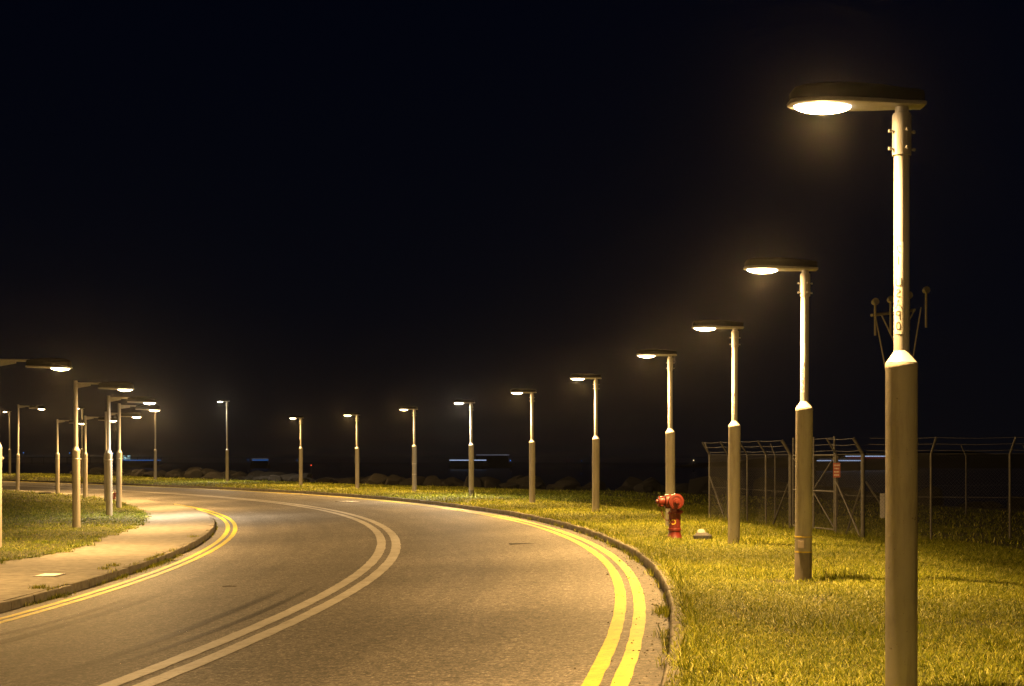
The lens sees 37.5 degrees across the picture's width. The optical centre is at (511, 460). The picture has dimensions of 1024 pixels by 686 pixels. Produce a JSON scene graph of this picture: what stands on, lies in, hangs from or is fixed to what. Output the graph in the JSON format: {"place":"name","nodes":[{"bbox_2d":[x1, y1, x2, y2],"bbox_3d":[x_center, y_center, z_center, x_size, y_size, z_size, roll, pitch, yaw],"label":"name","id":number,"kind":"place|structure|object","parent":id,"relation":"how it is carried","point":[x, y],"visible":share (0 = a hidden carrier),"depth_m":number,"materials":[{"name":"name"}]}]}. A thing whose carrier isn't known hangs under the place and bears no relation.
{"place":"outdoors","nodes":[
{"label":"outdoors","id":0,"kind":"place"},
{"bbox_2d":[0,489,150,563],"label":"lawn ground","id":1,"kind":"structure","parent":0,"point":[43,521],"depth_m":44.45,"materials":[{"name":"green plant"}]},
{"bbox_2d":[16,405,45,490],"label":"street lamp","id":2,"kind":"object","parent":1,"relation":"on","point":[39,407],"visible":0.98,"depth_m":89.73,"materials":[{"name":"grey metal"}]},
{"bbox_2d":[0,358,72,547],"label":"street lamp","id":3,"kind":"object","parent":1,"relation":"on","point":[60,364],"visible":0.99,"depth_m":31.58,"materials":[{"name":"grey metal"}]},
{"bbox_2d":[55,419,86,493],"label":"street lamp","id":4,"kind":"object","parent":1,"relation":"on","point":[57,474],"visible":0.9,"depth_m":81.91,"materials":[{"name":"metal"}]},
{"bbox_2d":[83,416,117,497],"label":"street lamp","id":5,"kind":"object","parent":1,"relation":"on","point":[85,469],"visible":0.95,"depth_m":74.38,"materials":[{"name":"metal"}]},
{"bbox_2d":[72,380,133,527],"bbox_3d":[-11.106,-0.030,40.988,1.672,4.310,0.314,0,0,-4],"label":"street lamp","id":6,"kind":"object","parent":1,"relation":"on","point":[76,458],"visible":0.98,"depth_m":40.88,"materials":[{"name":"metal"}]},
{"bbox_2d":[104,412,141,500],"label":"street lamp","id":7,"kind":"object","parent":1,"relation":"on","point":[133,414],"visible":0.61,"depth_m":67.29,"materials":[{"name":"metal"}]},
{"bbox_2d":[105,395,156,515],"bbox_3d":[-12.607,-0.010,49.964,1.672,4.310,0.314,0,0,-7],"label":"street lamp","id":8,"kind":"object","parent":1,"relation":"on","point":[108,453],"visible":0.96,"depth_m":49.83,"materials":[{"name":"grey metal"}]},
{"bbox_2d":[116,404,159,507],"bbox_3d":[-14.501,-0.062,58.546,1.672,4.310,0.314,0,0,-9],"label":"street lamp","id":9,"kind":"object","parent":1,"relation":"on","point":[154,408],"visible":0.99,"depth_m":58.38,"materials":[{"name":"metal"}]},
{"bbox_2d":[0,489,210,600],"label":"pavement","id":10,"kind":"structure","parent":0,"point":[82,562],"depth_m":30.96,"materials":[{"name":"concrete"}]},
{"bbox_2d":[35,573,65,576],"bbox_3d":[-7.575,1.887,24.707,0.375,0.052,0.575,0,0,0],"label":"access cover","id":11,"kind":"object","parent":10,"relation":"on","point":[49,574],"visible":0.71,"depth_m":24.71,"materials":[{"name":"metal"}]},
{"bbox_2d":[0,481,669,685],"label":"road","id":12,"kind":"structure","parent":0,"point":[538,610],"depth_m":18.33,"materials":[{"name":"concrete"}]},
{"bbox_2d":[0,609,95,634],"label":"skid mark","id":13,"kind":"object","parent":12,"relation":"on","point":[46,622],"visible":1,"depth_m":18.29,"materials":[{"name":"black rubber"}]},
{"bbox_2d":[0,605,125,643],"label":"skid mark","id":14,"kind":"object","parent":12,"relation":"on","point":[45,629],"visible":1,"depth_m":17.63,"materials":[{"name":"black rubber"}]},
{"bbox_2d":[0,509,229,619],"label":"yellow line","id":15,"kind":"object","parent":12,"relation":"on","point":[227,530],"visible":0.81,"depth_m":26.48,"materials":[{"name":"paint"}]},
{"bbox_2d":[0,504,236,622],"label":"yellow line","id":16,"kind":"object","parent":12,"relation":"on","point":[232,535],"visible":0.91,"depth_m":25.98,"materials":[{"name":"paint"}]},
{"bbox_2d":[23,522,217,606],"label":"kerb weeds","id":17,"kind":"object","parent":12,"relation":"on","point":[56,596],"visible":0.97,"depth_m":26.22,"materials":[{"name":"green plant"}]},
{"bbox_2d":[119,601,254,652],"bbox_3d":[-3.568,1.853,17.667,0.370,0.022,9.808,0,0,4],"label":"skid mark","id":18,"kind":"object","parent":12,"relation":"on","point":[188,628],"visible":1,"depth_m":16.60,"materials":[{"name":"black rubber"}]},
{"bbox_2d":[8,485,385,685],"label":"white line","id":19,"kind":"object","parent":12,"relation":"on","point":[376,555],"visible":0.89,"depth_m":17.63,"materials":[{"name":"paint"}]},
{"bbox_2d":[20,485,400,685],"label":"white line","id":20,"kind":"object","parent":12,"relation":"on","point":[366,581],"visible":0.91,"depth_m":17.39,"materials":[{"name":"paint"}]},
{"bbox_2d":[161,602,281,649],"bbox_3d":[-3.178,1.835,17.642,0.344,0.022,9.248,0,0,5],"label":"skid mark","id":21,"kind":"object","parent":12,"relation":"on","point":[235,622],"visible":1,"depth_m":16.78,"materials":[{"name":"black rubber"}]},
{"bbox_2d":[8,481,625,685],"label":"yellow line","id":22,"kind":"object","parent":12,"relation":"on","point":[600,665],"visible":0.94,"depth_m":15.42,"materials":[{"name":"paint"}]},
{"bbox_2d":[14,481,645,685],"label":"yellow line","id":23,"kind":"object","parent":12,"relation":"on","point":[623,673],"visible":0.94,"depth_m":15.33,"materials":[{"name":"paint"}]},
{"bbox_2d":[493,513,668,685],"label":"gutter debris","id":24,"kind":"object","parent":12,"relation":"on","point":[623,596],"visible":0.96,"depth_m":16.89,"materials":[{"name":"brown plant"}]},
{"bbox_2d":[515,515,670,667],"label":"gutter weeds","id":25,"kind":"object","parent":12,"relation":"on","point":[666,610],"visible":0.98,"depth_m":15.76,"materials":[{"name":"green plant"}]},
{"bbox_2d":[0,0,1023,461],"label":"sky","id":26,"kind":"structure","parent":0,"point":[319,211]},
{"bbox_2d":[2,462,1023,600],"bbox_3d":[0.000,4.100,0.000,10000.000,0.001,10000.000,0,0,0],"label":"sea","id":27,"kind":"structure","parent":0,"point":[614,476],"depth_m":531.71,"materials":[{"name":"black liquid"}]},
{"bbox_2d":[8,452,160,464],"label":"causeway bridge","id":28,"kind":"structure","parent":27,"relation":"in","point":[88,455],"depth_m":1499.77,"materials":[{"name":"concrete"}]},
{"bbox_2d":[122,460,163,467],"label":"ferry","id":29,"kind":"object","parent":27,"relation":"on","point":[137,463],"visible":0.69,"depth_m":878.13,"materials":[{"name":"grey"}]},
{"bbox_2d":[250,459,270,467],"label":"ferry","id":30,"kind":"object","parent":27,"relation":"on","point":[259,463],"visible":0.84,"depth_m":818.56,"materials":[{"name":"grey"}]},
{"bbox_2d":[448,460,487,468],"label":"ferry","id":31,"kind":"object","parent":27,"relation":"on","point":[462,464],"visible":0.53,"depth_m":758.49,"materials":[{"name":"grey"}]},
{"bbox_2d":[476,455,512,467],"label":"ferry","id":32,"kind":"object","parent":27,"relation":"on","point":[496,461],"visible":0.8,"depth_m":898.26,"materials":[{"name":"grey"}]},
{"bbox_2d":[815,459,860,470],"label":"ferry","id":33,"kind":"object","parent":27,"relation":"on","point":[842,468],"visible":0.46,"depth_m":638.31,"materials":[{"name":"grey"}]},
{"bbox_2d":[844,456,884,469],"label":"ferry","id":34,"kind":"object","parent":27,"relation":"on","point":[868,464],"visible":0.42,"depth_m":698.31,"materials":[{"name":"grey"}]},
{"bbox_2d":[2,473,1023,685],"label":"verge ground","id":35,"kind":"structure","parent":0,"point":[874,517],"depth_m":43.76,"materials":[{"name":"green plant"}]},
{"bbox_2d":[3,410,10,473],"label":"street lamp","id":36,"kind":"object","parent":35,"relation":"on","point":[9,450],"visible":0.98,"depth_m":129.68,"materials":[{"name":"white metal"}]},
{"bbox_2d":[78,407,84,476],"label":"street lamp","id":37,"kind":"object","parent":35,"relation":"on","point":[82,449],"visible":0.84,"depth_m":120.27,"materials":[{"name":"white metal"}]},
{"bbox_2d":[88,467,103,474],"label":"boulder","id":38,"kind":"object","parent":35,"relation":"on","point":[95,470],"visible":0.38,"depth_m":131.87,"materials":[{"name":"stone"}]},
{"bbox_2d":[132,469,146,476],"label":"boulder","id":39,"kind":"object","parent":35,"relation":"on","point":[140,472],"visible":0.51,"depth_m":122.60,"materials":[{"name":"stone"}]},
{"bbox_2d":[147,404,156,478],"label":"street lamp","id":40,"kind":"object","parent":35,"relation":"on","point":[155,463],"visible":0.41,"depth_m":110.86,"materials":[{"name":"grey metal"}]},
{"bbox_2d":[152,470,166,476],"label":"boulder","id":41,"kind":"object","parent":35,"relation":"on","point":[161,473],"visible":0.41,"depth_m":119.73,"materials":[{"name":"stone"}]},
{"bbox_2d":[165,471,182,477],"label":"boulder","id":42,"kind":"object","parent":35,"relation":"on","point":[168,474],"visible":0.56,"depth_m":116.65,"materials":[{"name":"stone"}]},
{"bbox_2d":[184,468,202,478],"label":"boulder","id":43,"kind":"object","parent":35,"relation":"on","point":[196,473],"visible":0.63,"depth_m":114.35,"materials":[{"name":"stone"}]},
{"bbox_2d":[201,468,220,476],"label":"boulder","id":44,"kind":"object","parent":35,"relation":"on","point":[205,471],"visible":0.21,"depth_m":117.66,"materials":[{"name":"stone"}]},
{"bbox_2d":[204,472,223,478],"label":"boulder","id":45,"kind":"object","parent":35,"relation":"on","point":[213,475],"visible":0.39,"depth_m":112.53,"materials":[{"name":"stone"}]},
{"bbox_2d":[217,399,229,481],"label":"street lamp","id":46,"kind":"object","parent":35,"relation":"on","point":[227,449],"visible":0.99,"depth_m":100.99,"materials":[{"name":"grey metal"}]},
{"bbox_2d":[232,471,247,477],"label":"boulder","id":47,"kind":"object","parent":35,"relation":"on","point":[238,474],"visible":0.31,"depth_m":113.47,"materials":[{"name":"stone"}]},
{"bbox_2d":[250,470,263,476],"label":"boulder","id":48,"kind":"object","parent":35,"relation":"on","point":[256,473],"visible":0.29,"depth_m":109.61,"materials":[{"name":"stone"}]},
{"bbox_2d":[260,472,284,475],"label":"boulder","id":49,"kind":"object","parent":35,"relation":"on","point":[271,473],"visible":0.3,"depth_m":108.80,"materials":[{"name":"stone"}]},
{"bbox_2d":[268,475,282,481],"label":"boulder","id":50,"kind":"object","parent":35,"relation":"on","point":[274,478],"visible":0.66,"depth_m":103.39,"materials":[{"name":"stone"}]},
{"bbox_2d":[279,473,295,481],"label":"boulder","id":51,"kind":"object","parent":35,"relation":"on","point":[285,477],"visible":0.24,"depth_m":106.02,"materials":[{"name":"stone"}]},
{"bbox_2d":[289,416,303,484],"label":"street lamp","id":52,"kind":"object","parent":35,"relation":"on","point":[300,460],"visible":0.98,"depth_m":88.33,"materials":[{"name":"white metal"}]},
{"bbox_2d":[290,473,312,478],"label":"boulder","id":53,"kind":"object","parent":35,"relation":"on","point":[308,475],"visible":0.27,"depth_m":104.57,"materials":[{"name":"stone"}]},
{"bbox_2d":[317,478,332,482],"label":"boulder","id":54,"kind":"object","parent":35,"relation":"on","point":[323,480],"visible":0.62,"depth_m":97.96,"materials":[{"name":"stone"}]},
{"bbox_2d":[343,412,359,488],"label":"street lamp","id":55,"kind":"object","parent":35,"relation":"on","point":[356,458],"visible":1,"depth_m":79.60,"materials":[{"name":"white metal"}]},
{"bbox_2d":[367,473,387,484],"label":"boulder","id":56,"kind":"object","parent":35,"relation":"on","point":[377,479],"visible":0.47,"depth_m":91.32,"materials":[{"name":"stone"}]},
{"bbox_2d":[385,474,401,485],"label":"boulder","id":57,"kind":"object","parent":35,"relation":"on","point":[392,480],"visible":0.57,"depth_m":89.79,"materials":[{"name":"stone"}]},
{"bbox_2d":[399,406,417,491],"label":"street lamp","id":58,"kind":"object","parent":35,"relation":"on","point":[414,463],"visible":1,"depth_m":71.55,"materials":[{"name":"white metal"}]},
{"bbox_2d":[404,476,425,485],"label":"boulder","id":59,"kind":"object","parent":35,"relation":"on","point":[420,480],"visible":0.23,"depth_m":90.76,"materials":[{"name":"stone"}]},
{"bbox_2d":[423,475,441,485],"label":"boulder","id":60,"kind":"object","parent":35,"relation":"on","point":[431,479],"visible":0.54,"depth_m":87.39,"materials":[{"name":"stone"}]},
{"bbox_2d":[442,477,463,486],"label":"boulder","id":61,"kind":"object","parent":35,"relation":"on","point":[456,481],"visible":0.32,"depth_m":88.09,"materials":[{"name":"stone"}]},
{"bbox_2d":[453,399,474,495],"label":"street lamp","id":62,"kind":"object","parent":35,"relation":"on","point":[471,461],"visible":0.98,"depth_m":62.79,"materials":[{"name":"grey metal"}]},
{"bbox_2d":[463,476,483,487],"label":"boulder","id":63,"kind":"object","parent":35,"relation":"on","point":[478,482],"visible":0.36,"depth_m":84.68,"materials":[{"name":"stone"}]},
{"bbox_2d":[480,476,501,487],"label":"boulder","id":64,"kind":"object","parent":35,"relation":"on","point":[491,478],"visible":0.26,"depth_m":85.40,"materials":[{"name":"stone"}]},
{"bbox_2d":[484,479,497,487],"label":"boulder","id":65,"kind":"object","parent":35,"relation":"on","point":[489,483],"visible":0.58,"depth_m":83.80,"materials":[{"name":"stone"}]},
{"bbox_2d":[499,483,518,488],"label":"boulder","id":66,"kind":"object","parent":35,"relation":"on","point":[510,485],"visible":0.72,"depth_m":82.45,"materials":[{"name":"stone"}]},
{"bbox_2d":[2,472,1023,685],"bbox_3d":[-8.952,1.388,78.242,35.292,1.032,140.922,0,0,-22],"label":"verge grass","id":67,"kind":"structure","parent":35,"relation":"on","point":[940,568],"depth_m":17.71,"materials":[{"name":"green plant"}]},
{"bbox_2d":[506,475,523,482],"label":"boulder","id":68,"kind":"object","parent":35,"relation":"on","point":[513,479],"visible":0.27,"depth_m":84.44,"materials":[{"name":"stone"}]},
{"bbox_2d":[510,388,536,502],"bbox_3d":[0.409,-0.406,53.422,0.924,4.313,0.314,0,0,10],"label":"street lamp","id":69,"kind":"object","parent":35,"relation":"on","point":[531,460],"visible":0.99,"depth_m":53.30,"materials":[{"name":"white metal"}]},
{"bbox_2d":[516,475,545,488],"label":"boulder","id":70,"kind":"object","parent":35,"relation":"on","point":[520,481],"visible":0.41,"depth_m":82.56,"materials":[{"name":"stone"}]},
{"bbox_2d":[521,481,542,488],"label":"boulder","id":71,"kind":"object","parent":35,"relation":"on","point":[525,485],"visible":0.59,"depth_m":80.67,"materials":[{"name":"stone"}]},
{"bbox_2d":[552,480,580,489],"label":"boulder","id":72,"kind":"object","parent":35,"relation":"on","point":[568,484],"visible":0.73,"depth_m":77.68,"materials":[{"name":"stone"}]},
{"bbox_2d":[555,477,580,485],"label":"boulder","id":73,"kind":"object","parent":35,"relation":"on","point":[570,478],"visible":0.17,"depth_m":81.59,"materials":[{"name":"stone"}]},
{"bbox_2d":[570,373,601,511],"bbox_3d":[2.134,-0.388,43.900,0.924,4.313,0.314,0,0,8],"label":"street lamp","id":74,"kind":"object","parent":35,"relation":"on","point":[595,460],"visible":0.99,"depth_m":43.78,"materials":[{"name":"white metal"}]},
{"bbox_2d":[576,485,600,490],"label":"boulder","id":75,"kind":"object","parent":35,"relation":"on","point":[588,487],"visible":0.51,"depth_m":76.77,"materials":[{"name":"stone"}]},
{"bbox_2d":[585,480,605,490],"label":"boulder","id":76,"kind":"object","parent":35,"relation":"on","point":[602,485],"visible":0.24,"depth_m":78.33,"materials":[{"name":"stone"}]},
{"bbox_2d":[616,486,634,491],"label":"boulder","id":77,"kind":"object","parent":35,"relation":"on","point":[624,488],"visible":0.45,"depth_m":75.76,"materials":[{"name":"stone"}]},
{"bbox_2d":[622,477,642,487],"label":"boulder","id":78,"kind":"object","parent":35,"relation":"on","point":[631,482],"visible":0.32,"depth_m":77.65,"materials":[{"name":"stone"}]},
{"bbox_2d":[634,477,660,492],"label":"boulder","id":79,"kind":"object","parent":35,"relation":"on","point":[654,483],"visible":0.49,"depth_m":73.39,"materials":[{"name":"stone"}]},
{"bbox_2d":[636,349,676,526],"bbox_3d":[3.299,-0.396,34.405,0.924,4.313,0.314,0,0,6],"label":"street lamp","id":80,"kind":"object","parent":35,"relation":"on","point":[670,446],"visible":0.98,"depth_m":34.30,"materials":[{"name":"white metal"}]},
{"bbox_2d":[656,494,683,538],"bbox_3d":[3.015,1.087,28.801,0.527,0.925,0.435,0,0,-4],"label":"fire hydrant","id":81,"kind":"object","parent":35,"relation":"on","point":[674,503],"visible":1,"depth_m":28.75,"materials":[{"name":"red metal"}]},
{"bbox_2d":[675,483,688,493],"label":"boulder","id":82,"kind":"object","parent":35,"relation":"on","point":[682,487],"visible":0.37,"depth_m":72.08,"materials":[{"name":"stone"}]},
{"bbox_2d":[693,529,712,539],"bbox_3d":[3.630,1.413,28.700,0.340,0.234,0.260,0,0,14],"label":"valve marker","id":83,"kind":"object","parent":35,"relation":"on","point":[700,533],"visible":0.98,"depth_m":28.60,"materials":[{"name":"concrete"}]},
{"bbox_2d":[688,476,725,494],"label":"boulder","id":84,"kind":"object","parent":35,"relation":"on","point":[698,485],"visible":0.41,"depth_m":71.45,"materials":[{"name":"stone"}]},
{"bbox_2d":[692,320,743,543],"bbox_3d":[3.684,-0.378,27.099,0.924,4.313,0.314,0,0,4],"label":"street lamp","id":85,"kind":"object","parent":35,"relation":"on","point":[734,433],"visible":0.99,"depth_m":27.00,"materials":[{"name":"white metal"}]},
{"bbox_2d":[702,439,791,527],"bbox_3d":[6.709,0.721,43.507,0.388,2.618,6.570,0,0,-12],"label":"chain link fence","id":86,"kind":"object","parent":35,"relation":"on","point":[789,482],"visible":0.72,"depth_m":42.42,"materials":[{"name":"metal"}]},
{"bbox_2d":[752,477,779,497],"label":"boulder","id":87,"kind":"object","parent":35,"relation":"on","point":[760,485],"visible":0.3,"depth_m":69.94,"materials":[{"name":"stone"}]},
{"bbox_2d":[743,257,817,580],"bbox_3d":[3.376,-0.409,19.040,0.924,4.313,0.314,0,0,2],"label":"street lamp","id":88,"kind":"object","parent":35,"relation":"on","point":[803,473],"visible":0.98,"depth_m":18.95,"materials":[{"name":"white metal"}]},
{"bbox_2d":[770,482,794,498],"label":"boulder","id":89,"kind":"object","parent":35,"relation":"on","point":[779,488],"visible":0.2,"depth_m":68.13,"materials":[{"name":"stone"}]},
{"bbox_2d":[817,487,854,500],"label":"boulder","id":90,"kind":"object","parent":35,"relation":"on","point":[829,488],"visible":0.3,"depth_m":67.22,"materials":[{"name":"stone"}]},
{"bbox_2d":[826,437,864,537],"bbox_3d":[8.092,0.734,36.683,0.329,2.608,1.623,0,0,-12],"label":"chain link fence","id":91,"kind":"object","parent":35,"relation":"on","point":[862,489],"visible":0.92,"depth_m":36.41,"materials":[{"name":"metal"}]},
{"bbox_2d":[792,436,834,530],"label":"double gate","id":92,"kind":"structure","parent":91,"relation":"attached to","point":[814,494],"depth_m":38.53,"materials":[{"name":"metal"}]},
{"bbox_2d":[833,463,839,476],"bbox_3d":[8.030,0.230,37.306,0.200,0.360,0.010,0,0,40],"label":"warning sign","id":93,"kind":"object","parent":91,"relation":"attached to","point":[836,469],"visible":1,"depth_m":37.31,"materials":[{"name":"red metal"}]},
{"bbox_2d":[787,82,926,685],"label":"street lamp","id":94,"kind":"object","parent":35,"relation":"on","point":[901,516],"visible":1,"depth_m":10.20,"materials":[{"name":"grey metal"}]},
{"bbox_2d":[848,491,879,501],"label":"boulder","id":95,"kind":"object","parent":35,"relation":"on","point":[852,492],"visible":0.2,"depth_m":65.30,"materials":[{"name":"stone"}]},
{"bbox_2d":[705,442,1023,517],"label":"chain link fence","id":96,"kind":"object","parent":35,"relation":"on","point":[965,487],"visible":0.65,"depth_m":50.20,"materials":[{"name":"metal"}]},
{"bbox_2d":[855,493,879,502],"bbox_3d":[15.254,1.687,64.325,1.066,0.627,0.946,0,0,-28],"label":"boulder","id":97,"kind":"object","parent":35,"relation":"on","point":[871,498],"visible":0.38,"depth_m":64.00,"materials":[{"name":"stone"}]},
{"bbox_2d":[870,286,929,366],"bbox_3d":[10.296,-1.116,40.571,1.583,7.032,1.321,0,0,0],"label":"approach light mast","id":98,"kind":"object","parent":35,"relation":"on","point":[890,299],"visible":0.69,"depth_m":39.98,"materials":[{"name":"metal"}]},
{"bbox_2d":[918,486,942,505],"bbox_3d":[17.004,1.642,61.312,1.403,1.240,1.166,0,0,-34],"label":"boulder","id":99,"kind":"object","parent":35,"relation":"on","point":[923,492],"visible":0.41,"depth_m":60.90,"materials":[{"name":"stone"}]},
{"bbox_2d":[865,436,1023,539],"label":"chain link fence","id":100,"kind":"object","parent":35,"relation":"on","point":[931,489],"visible":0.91,"depth_m":34.84,"materials":[{"name":"metal"}]},
{"bbox_2d":[880,493,884,517],"bbox_3d":[8.771,1.060,35.718,0.113,0.580,0.010,0,0,20],"label":"notice board","id":101,"kind":"object","parent":100,"relation":"attached to","point":[882,502],"visible":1,"depth_m":35.72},
{"bbox_2d":[1006,496,1023,508],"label":"boulder","id":102,"kind":"object","parent":35,"relation":"on","point":[1017,504],"visible":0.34,"depth_m":58.35,"materials":[{"name":"stone"}]},
{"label":"outer kerb bed","id":103,"kind":"structure","parent":35,"relation":"on","visible":0},
{"bbox_2d":[2,479,686,685],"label":"kerb","id":104,"kind":"structure","parent":103,"relation":"on","point":[646,562],"depth_m":36.70,"materials":[{"name":"concrete"}]},
{"bbox_2d":[665,451,1023,467],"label":"hills","id":105,"kind":"structure","parent":0,"point":[975,463],"depth_m":931.08,"materials":[{"name":"black"}]},
{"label":"inner kerb bed","id":106,"kind":"structure","parent":0,"visible":0},
{"bbox_2d":[0,489,214,612],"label":"kerb","id":107,"kind":"structure","parent":106,"relation":"on","point":[70,587],"depth_m":24.58,"materials":[{"name":"concrete"}]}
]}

